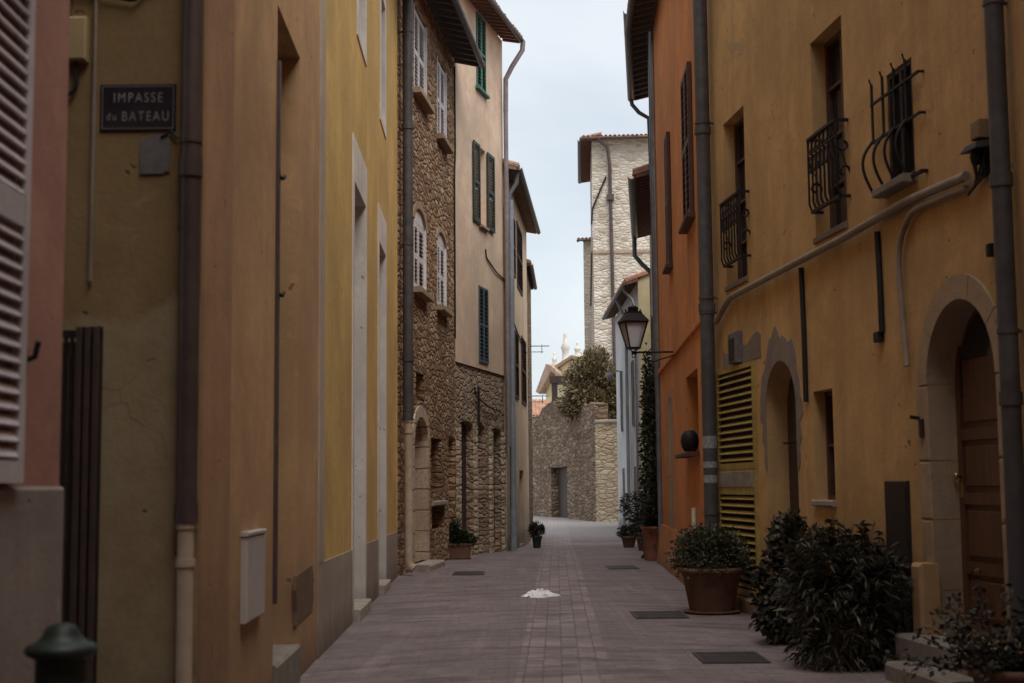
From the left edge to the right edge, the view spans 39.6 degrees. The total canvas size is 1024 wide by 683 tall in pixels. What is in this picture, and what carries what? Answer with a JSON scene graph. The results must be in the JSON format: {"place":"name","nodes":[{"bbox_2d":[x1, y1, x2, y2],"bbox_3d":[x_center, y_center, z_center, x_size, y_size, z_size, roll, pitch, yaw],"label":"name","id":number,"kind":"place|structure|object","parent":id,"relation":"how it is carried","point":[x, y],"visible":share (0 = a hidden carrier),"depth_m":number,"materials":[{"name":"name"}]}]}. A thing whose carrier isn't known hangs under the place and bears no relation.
{"place":"outdoors","nodes":[
{"label":"outdoors","id":0,"kind":"place"},
{"bbox_2d":[521,588,559,597],"bbox_3d":[0.383,3.597,20.424,0.426,0.126,0.500,-5,-8,40],"label":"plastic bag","id":1,"kind":"object","parent":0,"point":[539,593],"visible":1,"depth_m":20.35,"materials":[{"name":"white plastic"}]},
{"bbox_2d":[536,331,581,402],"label":"church","id":2,"kind":"structure","parent":0,"point":[554,368],"depth_m":121.82,"materials":[{"name":"beige paint"}]},
{"bbox_2d":[496,0,648,399],"label":"sky","id":3,"kind":"structure","parent":0,"point":[568,83],"materials":[{"name":"white"}]},
{"bbox_2d":[300,516,892,682],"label":"street","id":4,"kind":"structure","parent":0,"point":[445,625],"depth_m":15.70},
{"bbox_2d":[24,622,98,682],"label":"bollard","id":5,"kind":"object","parent":4,"relation":"on","point":[60,652],"visible":1,"depth_m":4.75,"materials":[{"name":"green metal"}]},
{"bbox_2d":[62,0,319,682],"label":"house","id":6,"kind":"structure","parent":4,"relation":"on","point":[191,282],"depth_m":7.91,"materials":[{"name":"paint"}]},
{"bbox_2d":[69,14,89,64],"bbox_3d":[-2.417,-1.678,7.875,0.133,0.284,0.069,-1,-6,0],"label":"junction box","id":7,"kind":"object","parent":6,"relation":"attached to","point":[79,33],"visible":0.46,"depth_m":7.84,"materials":[{"name":"beige plastic"}]},
{"bbox_2d":[59,326,103,682],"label":"gate","id":8,"kind":"structure","parent":6,"relation":"attached to","point":[81,424],"depth_m":7.54,"materials":[{"name":"metal"}]},
{"bbox_2d":[100,84,176,131],"bbox_3d":[-2.068,-1.293,7.864,0.420,0.264,0.013,-1,-6,0],"label":"street sign","id":9,"kind":"object","parent":6,"relation":"attached to","point":[137,107],"visible":1,"depth_m":7.86,"materials":[{"name":"metal"}]},
{"bbox_2d":[140,130,177,173],"bbox_3d":[-1.944,-1.045,7.832,0.210,0.244,0.027,-1,-6,0],"label":"wall plate","id":10,"kind":"object","parent":6,"relation":"attached to","point":[154,154],"depth_m":7.83,"materials":[{"name":"grey metal"}]},
{"bbox_2d":[240,528,266,623],"bbox_3d":[-1.701,1.534,9.378,0.051,0.574,0.785,0,-6,-1],"label":"meter box","id":11,"kind":"object","parent":6,"relation":"attached to","point":[252,597],"visible":1,"depth_m":9.20,"materials":[{"name":"plastic"}]},
{"bbox_2d":[397,0,484,575],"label":"house","id":12,"kind":"structure","parent":4,"relation":"on","point":[433,36],"depth_m":29.16,"materials":[{"name":"brown stone"}]},
{"bbox_2d":[413,405,429,563],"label":"doorway stones","id":13,"kind":"structure","parent":12,"relation":"in","point":[421,449],"depth_m":28.63,"materials":[{"name":"beige stone"}]},
{"bbox_2d":[449,518,478,559],"bbox_3d":[-1.255,4.405,31.846,1.088,0.931,0.493,0,-6,-5],"label":"planter","id":14,"kind":"object","parent":4,"relation":"on","point":[462,541],"visible":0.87,"depth_m":31.72,"materials":[{"name":"ceramic"}]},
{"bbox_2d":[452,571,484,574],"bbox_3d":[-0.785,4.223,25.919,0.574,0.008,0.990,-1,-6,0],"label":"drain cover","id":15,"kind":"object","parent":4,"relation":"on","point":[469,573],"visible":1,"depth_m":25.86,"materials":[{"name":"metal"}]},
{"bbox_2d":[450,0,524,554],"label":"house","id":16,"kind":"structure","parent":4,"relation":"on","point":[484,235],"depth_m":35.96,"materials":[{"name":"beige paint"}]},
{"bbox_2d":[459,422,465,529],"bbox_3d":[-1.290,3.465,33.877,0.062,3.191,1.321,-2,-6,14],"label":"door","id":17,"kind":"structure","parent":16,"relation":"in","point":[463,428],"depth_m":34.31,"materials":[{"name":"brown wood"}]},
{"bbox_2d":[456,424,505,554],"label":"doorway stones","id":18,"kind":"structure","parent":16,"relation":"in","point":[458,426],"depth_m":34.70,"materials":[{"name":"beige stone"}]},
{"bbox_2d":[491,429,494,546],"bbox_3d":[-0.606,3.765,36.650,0.062,3.138,1.079,-2,-6,14],"label":"door","id":19,"kind":"structure","parent":16,"relation":"in","point":[492,429],"depth_m":37.07,"materials":[{"name":"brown wood"}]},
{"bbox_2d":[526,259,536,541],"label":"house","id":20,"kind":"structure","parent":4,"relation":"on","point":[531,282],"depth_m":50.34,"materials":[{"name":"paint"}]},
{"bbox_2d":[528,521,544,547],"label":"potted plant","id":21,"kind":"object","parent":4,"relation":"on","point":[536,531],"visible":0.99,"depth_m":40.83,"materials":[{"name":"green plant"}]},
{"bbox_2d":[549,376,569,400],"bbox_3d":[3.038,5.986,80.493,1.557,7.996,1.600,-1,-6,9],"label":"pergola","id":22,"kind":"object","parent":4,"relation":"on","point":[555,381],"visible":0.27,"depth_m":80.17,"materials":[{"name":"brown wood"}]},
{"bbox_2d":[532,401,607,521],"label":"garden wall","id":23,"kind":"structure","parent":4,"relation":"on","point":[564,468],"depth_m":66.38,"materials":[{"name":"brown stone"}]},
{"bbox_2d":[558,468,567,517],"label":"door","id":24,"kind":"structure","parent":23,"relation":"in","point":[562,472],"depth_m":68.00,"materials":[{"name":"grey wood"}]},
{"bbox_2d":[594,419,618,521],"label":"garden wall","id":25,"kind":"structure","parent":4,"relation":"on","point":[606,471],"depth_m":60.79,"materials":[{"name":"stone"}]},
{"bbox_2d":[577,132,649,367],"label":"tower","id":26,"kind":"structure","parent":4,"relation":"on","point":[607,164],"depth_m":70.89,"materials":[{"name":"stone"}]},
{"bbox_2d":[606,565,638,568],"bbox_3d":[2.116,4.340,27.342,0.576,0.008,1.103,-1,-6,0],"label":"drain cover","id":27,"kind":"object","parent":4,"relation":"on","point":[622,567],"visible":1,"depth_m":27.29,"materials":[{"name":"metal"}]},
{"bbox_2d":[602,270,650,536],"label":"house","id":28,"kind":"structure","parent":4,"relation":"on","point":[634,289],"depth_m":51.05,"materials":[{"name":"grey paint"}]},
{"bbox_2d":[605,369,620,380],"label":"wall lamp","id":29,"kind":"object","parent":28,"relation":"attached to","point":[609,375],"visible":0.94,"depth_m":55.07,"materials":[{"name":"metal"}]},
{"bbox_2d":[622,468,624,526],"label":"door","id":30,"kind":"structure","parent":28,"relation":"in","point":[623,469],"depth_m":54.21,"materials":[{"name":"grey paint"}]},
{"bbox_2d":[634,466,636,519],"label":"door","id":31,"kind":"structure","parent":28,"relation":"in","point":[635,483],"depth_m":49.26,"materials":[{"name":"grey paint"}]},
{"bbox_2d":[616,524,639,547],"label":"potted plant","id":32,"kind":"object","parent":4,"relation":"on","point":[627,534],"visible":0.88,"depth_m":40.44,"materials":[{"name":"green plant"}]},
{"bbox_2d":[623,490,642,550],"bbox_3d":[3.377,4.634,36.885,1.049,1.556,1.022,-1,-6,0],"label":"potted plant","id":33,"kind":"object","parent":4,"relation":"on","point":[636,522],"visible":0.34,"depth_m":36.82,"materials":[{"name":"green plant"}]},
{"bbox_2d":[615,492,658,560],"bbox_3d":[2.949,3.942,30.524,1.339,1.483,1.297,-5,-7,37],"label":"potted plant","id":34,"kind":"object","parent":4,"relation":"on","point":[650,548],"visible":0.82,"depth_m":30.31,"materials":[{"name":"green plant"}]},
{"bbox_2d":[623,3,662,543],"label":"house","id":35,"kind":"structure","parent":4,"relation":"on","point":[638,52],"depth_m":31.53,"materials":[{"name":"brown paint"}]},
{"bbox_2d":[637,342,657,558],"bbox_3d":[3.052,2.866,31.674,0.537,5.655,3.708,-1,-6,5],"label":"climbing plant","id":36,"kind":"object","parent":35,"relation":"attached to","point":[648,471],"visible":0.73,"depth_m":31.06,"materials":[{"name":"green plant"}]},
{"bbox_2d":[630,611,688,618],"bbox_3d":[1.794,3.337,17.375,0.635,0.008,0.896,-1,-6,0],"label":"drain cover","id":37,"kind":"object","parent":4,"relation":"on","point":[654,614],"visible":1,"depth_m":17.38,"materials":[{"name":"metal"}]},
{"bbox_2d":[624,0,703,583],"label":"house","id":38,"kind":"structure","parent":4,"relation":"on","point":[676,229],"depth_m":25.05,"materials":[{"name":"orange paint"}]},
{"bbox_2d":[617,305,673,361],"bbox_3d":[2.406,-0.139,25.392,0.971,1.035,0.470,1,-6,-12],"label":"street lamp","id":39,"kind":"object","parent":38,"relation":"attached to","point":[633,321],"visible":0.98,"depth_m":25.22,"materials":[{"name":"metal"}]},
{"bbox_2d":[680,430,698,451],"bbox_3d":[2.865,1.608,22.928,0.300,0.360,0.300,-1,-6,2],"label":"hanging basket","id":40,"kind":"object","parent":38,"relation":"on","point":[689,441],"visible":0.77,"depth_m":22.82,"materials":[{"name":"metal"}]},
{"bbox_2d":[665,521,754,614],"bbox_3d":[2.452,2.801,17.697,1.098,1.131,1.083,2,-6,-21],"label":"potted plant","id":41,"kind":"object","parent":4,"relation":"on","point":[711,582],"visible":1,"depth_m":17.43,"materials":[{"name":"green plant"}]},
{"bbox_2d":[692,652,770,663],"bbox_3d":[2.003,2.899,13.055,0.606,0.008,0.800,-1,-6,0],"label":"drain cover","id":42,"kind":"object","parent":4,"relation":"on","point":[727,657],"visible":1,"depth_m":13.04,"materials":[{"name":"metal"}]},
{"bbox_2d":[746,508,820,646],"bbox_3d":[2.842,2.391,14.325,1.026,1.431,0.953,-1,-6,0],"label":"potted plant","id":43,"kind":"object","parent":4,"relation":"on","point":[792,525],"visible":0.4,"depth_m":14.19,"materials":[{"name":"green plant"}]},
{"bbox_2d":[770,517,914,672],"bbox_3d":[2.907,2.261,12.429,1.350,1.484,1.334,-1,-6,0],"label":"potted plant","id":44,"kind":"object","parent":4,"relation":"on","point":[841,589],"visible":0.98,"depth_m":12.18,"materials":[{"name":"green plant"}]},
{"bbox_2d":[853,520,885,633],"bbox_3d":[3.497,2.398,13.445,1.084,1.414,1.097,4,-7,-39],"label":"potted plant","id":45,"kind":"object","parent":4,"relation":"on","point":[864,529],"visible":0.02,"depth_m":13.51,"materials":[{"name":"green plant"}]},
{"bbox_2d":[885,568,1023,682],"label":"potted plant","id":46,"kind":"object","parent":4,"relation":"on","point":[986,663],"visible":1,"depth_m":9.84,"materials":[{"name":"green plant"}]},
{"label":"ground","id":47,"kind":"structure","parent":0,"visible":0},
{"bbox_2d":[0,0,69,682],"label":"house","id":48,"kind":"structure","parent":47,"relation":"on","point":[34,54],"depth_m":5.72,"materials":[{"name":"pink paint"}]},
{"bbox_2d":[317,0,397,658],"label":"house","id":49,"kind":"structure","parent":47,"relation":"on","point":[357,564],"depth_m":18.35,"materials":[{"name":"yellow paint"}]},
{"bbox_2d":[455,158,540,550],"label":"house","id":50,"kind":"structure","parent":47,"relation":"on","point":[525,219],"depth_m":43.41,"materials":[{"name":"beige paint"}]},
{"bbox_2d":[532,399,547,422],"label":"house","id":51,"kind":"structure","parent":47,"relation":"on","point":[537,407],"depth_m":96.44,"materials":[{"name":"orange paint"}]},
{"bbox_2d":[530,394,549,402],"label":"railing","id":52,"kind":"object","parent":51,"relation":"part of","point":[542,395],"visible":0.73,"depth_m":48.25,"materials":[{"name":"metal"}]},
{"bbox_2d":[554,344,616,422],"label":"tree","id":53,"kind":"object","parent":47,"relation":"on","point":[586,381],"visible":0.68,"depth_m":63.77,"materials":[{"name":"green plant"}]},
{"bbox_2d":[576,237,594,349],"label":"house","id":54,"kind":"structure","parent":47,"relation":"on","point":[587,306],"depth_m":82.65,"materials":[{"name":"paint"}]},
{"bbox_2d":[628,164,655,465],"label":"house","id":55,"kind":"structure","parent":47,"relation":"on","point":[639,199],"depth_m":41.75,"materials":[{"name":"brown paint"}]},
{"bbox_2d":[693,0,1023,682],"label":"house","id":56,"kind":"structure","parent":47,"relation":"on","point":[857,273],"depth_m":13.65,"materials":[{"name":"paint"}]},
{"bbox_2d":[728,331,742,364],"bbox_3d":[2.854,0.081,18.234,0.099,0.398,0.391,0,-6,-6],"label":"lantern box","id":57,"kind":"object","parent":56,"relation":"attached to","point":[734,347],"visible":1,"depth_m":18.09,"materials":[{"name":"metal"}]},
{"bbox_2d":[734,116,747,279],"bbox_3d":[3.075,-1.865,18.443,0.080,2.172,0.998,0,-6,-6],"label":"window","id":58,"kind":"structure","parent":56,"relation":"in","point":[742,265],"depth_m":18.83,"materials":[{"name":"brown paint"}]},
{"bbox_2d":[787,376,798,515],"bbox_3d":[3.402,1.645,16.384,0.062,2.916,1.214,0,-6,-6],"label":"door","id":59,"kind":"structure","parent":56,"relation":"in","point":[791,404],"depth_m":16.83,"materials":[{"name":"brown wood"}]},
{"bbox_2d":[825,391,835,499],"bbox_3d":[3.447,1.087,14.952,0.080,1.155,0.616,0,-6,-6],"label":"window","id":60,"kind":"structure","parent":56,"relation":"in","point":[828,395],"depth_m":15.21,"materials":[{"name":"brown paint"}]},
{"bbox_2d":[824,29,847,228],"bbox_3d":[3.494,-2.222,14.855,0.080,2.117,0.979,0,-6,-6],"label":"window","id":61,"kind":"structure","parent":56,"relation":"in","point":[832,48],"depth_m":15.19,"materials":[{"name":"brown paint"}]},
{"bbox_2d":[887,58,914,179],"bbox_3d":[3.566,-1.974,12.885,0.080,1.056,0.599,0,-6,-6],"label":"window","id":62,"kind":"structure","parent":56,"relation":"in","point":[905,143],"depth_m":12.89,"materials":[{"name":"metal"}]},
{"bbox_2d":[959,118,990,195],"bbox_3d":[3.622,-1.450,11.187,0.169,0.536,0.393,0,-6,-6],"label":"wall lamp","id":63,"kind":"object","parent":56,"relation":"attached to","point":[978,150],"visible":0.99,"depth_m":11.07,"materials":[{"name":"metal"}]},
{"bbox_2d":[953,309,1007,640],"bbox_3d":[3.903,1.025,11.539,0.150,2.802,1.363,0,-6,-6],"label":"door","id":64,"kind":"structure","parent":56,"relation":"in","point":[978,473],"depth_m":11.82,"materials":[{"name":"brown wood"}]},
{"bbox_2d":[1004,0,1023,450],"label":"house","id":65,"kind":"structure","parent":47,"relation":"on","point":[1014,26],"depth_m":10.57,"materials":[{"name":"paint"}]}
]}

